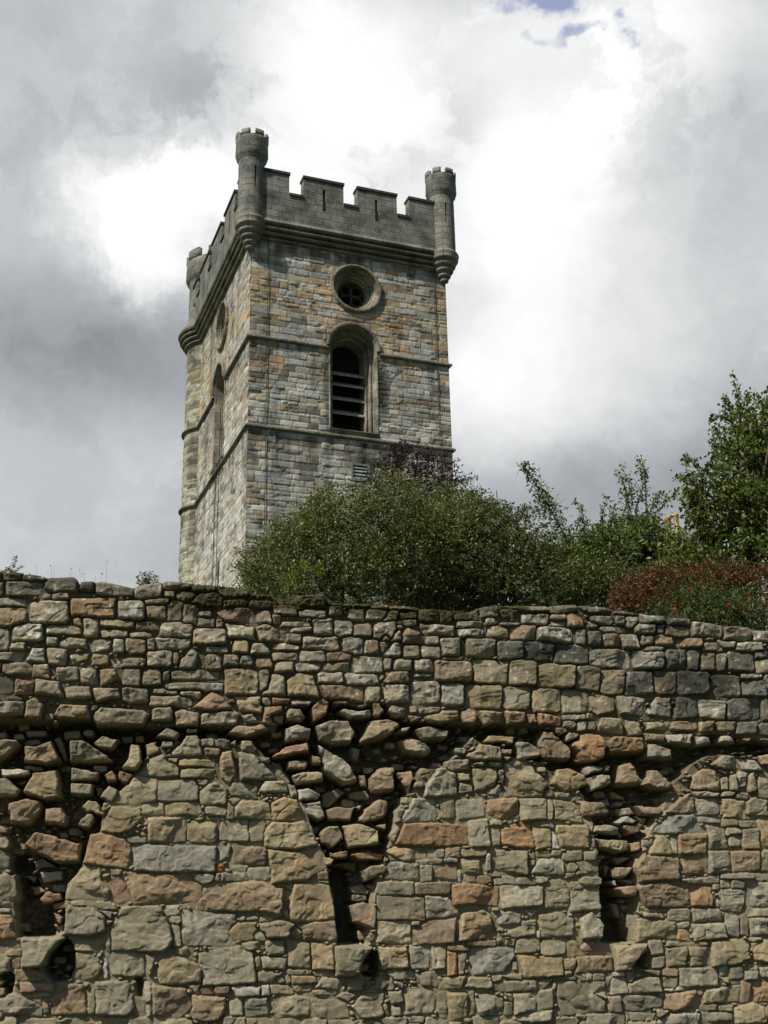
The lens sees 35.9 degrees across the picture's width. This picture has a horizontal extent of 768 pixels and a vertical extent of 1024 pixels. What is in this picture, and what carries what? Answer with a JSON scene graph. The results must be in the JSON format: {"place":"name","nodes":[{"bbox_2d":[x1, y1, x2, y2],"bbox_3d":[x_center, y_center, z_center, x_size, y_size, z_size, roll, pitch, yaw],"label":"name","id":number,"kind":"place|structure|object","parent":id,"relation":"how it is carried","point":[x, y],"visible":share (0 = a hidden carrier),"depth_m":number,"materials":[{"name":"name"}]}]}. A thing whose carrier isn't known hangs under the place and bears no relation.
{"place":"outdoors","nodes":[
{"label":"outdoors","id":0,"kind":"place"},
{"bbox_2d":[0,0,767,626],"label":"sky","id":1,"kind":"structure","parent":0,"point":[606,289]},
{"bbox_2d":[664,513,690,540],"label":"house chimney","id":2,"kind":"object","parent":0,"point":[675,517],"visible":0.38,"depth_m":44.14,"materials":[{"name":"stone"}]},
{"bbox_3d":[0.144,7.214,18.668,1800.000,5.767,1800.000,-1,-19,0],"label":"ground","id":3,"kind":"structure","parent":0,"visible":0},
{"bbox_2d":[278,557,326,595],"bbox_3d":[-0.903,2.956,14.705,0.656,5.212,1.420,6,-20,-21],"label":"yellow green sprig","id":4,"kind":"object","parent":3,"relation":"on","point":[302,577],"visible":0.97,"depth_m":15.79,"materials":[{"name":"green plant"}]},
{"bbox_2d":[178,127,458,604],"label":"church tower","id":5,"kind":"structure","parent":3,"relation":"on","point":[313,339],"depth_m":42.79,"materials":[{"name":"stone"}]},
{"bbox_2d":[217,562,218,587],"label":"loop window","id":6,"kind":"structure","parent":5,"relation":"in","point":[218,562],"depth_m":42.18,"materials":[{"name":"grey stone"}]},
{"bbox_2d":[215,300,228,350],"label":"round window","id":7,"kind":"structure","parent":5,"relation":"in","point":[220,338],"depth_m":46.18,"materials":[{"name":"stone"}]},
{"bbox_2d":[211,361,248,474],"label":"belfry window","id":8,"kind":"structure","parent":5,"relation":"in","point":[218,384],"depth_m":45.44,"materials":[{"name":"stone"}]},
{"bbox_2d":[326,322,380,438],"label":"belfry window","id":9,"kind":"structure","parent":5,"relation":"in","point":[354,348],"depth_m":42.69,"materials":[{"name":"stone"}]},
{"bbox_2d":[331,264,381,312],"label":"round window","id":10,"kind":"structure","parent":5,"relation":"in","point":[355,290],"depth_m":43.53,"materials":[{"name":"stone"}]},
{"bbox_2d":[226,460,498,609],"bbox_3d":[-0.267,2.890,17.622,4.381,7.268,4.263,-1,-19,0],"label":"garden shrub","id":11,"kind":"object","parent":3,"relation":"on","point":[391,550],"visible":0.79,"depth_m":17.52,"materials":[{"name":"green plant"}]},
{"bbox_2d":[0,571,767,1023],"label":"ruined wall","id":12,"kind":"structure","parent":3,"relation":"on","point":[228,805],"depth_m":11.70,"materials":[{"name":"stone"}]},
{"bbox_2d":[1,556,24,572],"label":"wild fern","id":13,"kind":"object","parent":12,"relation":"on","point":[10,570],"visible":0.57,"depth_m":12.07,"materials":[{"name":"green plant"}]},
{"bbox_2d":[136,571,158,584],"bbox_3d":[-2.454,0.706,12.291,0.256,0.221,0.094,2,-19,-9],"label":"wild plant","id":14,"kind":"object","parent":12,"relation":"on","point":[146,580],"visible":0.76,"depth_m":12.29,"materials":[{"name":"green plant"}]},
{"bbox_2d":[29,573,514,613],"bbox_3d":[-1.244,0.880,12.281,5.500,0.385,0.250,2,-19,-9],"label":"moss","id":15,"kind":"object","parent":12,"relation":"on","point":[437,610],"visible":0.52,"depth_m":12.37,"materials":[{"name":"green plant"}]},
{"bbox_2d":[604,551,767,627],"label":"smoke bush","id":16,"kind":"object","parent":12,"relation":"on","point":[627,599],"visible":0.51,"depth_m":14.22,"materials":[{"name":"red plant"}]},
{"bbox_2d":[630,564,767,638],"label":"arching fern","id":17,"kind":"object","parent":12,"relation":"on","point":[731,606],"visible":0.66,"depth_m":13.51,"materials":[{"name":"green plant"}]},
{"bbox_2d":[348,435,479,603],"bbox_3d":[0.637,3.394,24.045,3.007,10.427,1.938,-1,-19,0],"label":"plum tree","id":18,"kind":"object","parent":3,"relation":"on","point":[427,457],"visible":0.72,"depth_m":25.28,"materials":[{"name":"purple plant"}]},
{"bbox_2d":[378,488,644,611],"bbox_3d":[2.087,3.073,18.473,4.362,7.389,4.845,-1,-19,0],"label":"garden shrub","id":19,"kind":"object","parent":3,"relation":"on","point":[501,579],"visible":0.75,"depth_m":18.03,"materials":[{"name":"green plant"}]},
{"bbox_2d":[512,455,692,608],"bbox_3d":[3.767,2.971,19.656,3.396,8.274,3.423,-1,-19,0],"label":"young tree","id":20,"kind":"object","parent":3,"relation":"on","point":[635,535],"visible":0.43,"depth_m":19.95,"materials":[{"name":"green plant"}]},
{"bbox_2d":[626,370,767,629],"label":"garden tree","id":21,"kind":"object","parent":3,"relation":"on","point":[735,495],"visible":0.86,"depth_m":17.42,"materials":[{"name":"green plant"}]}
]}

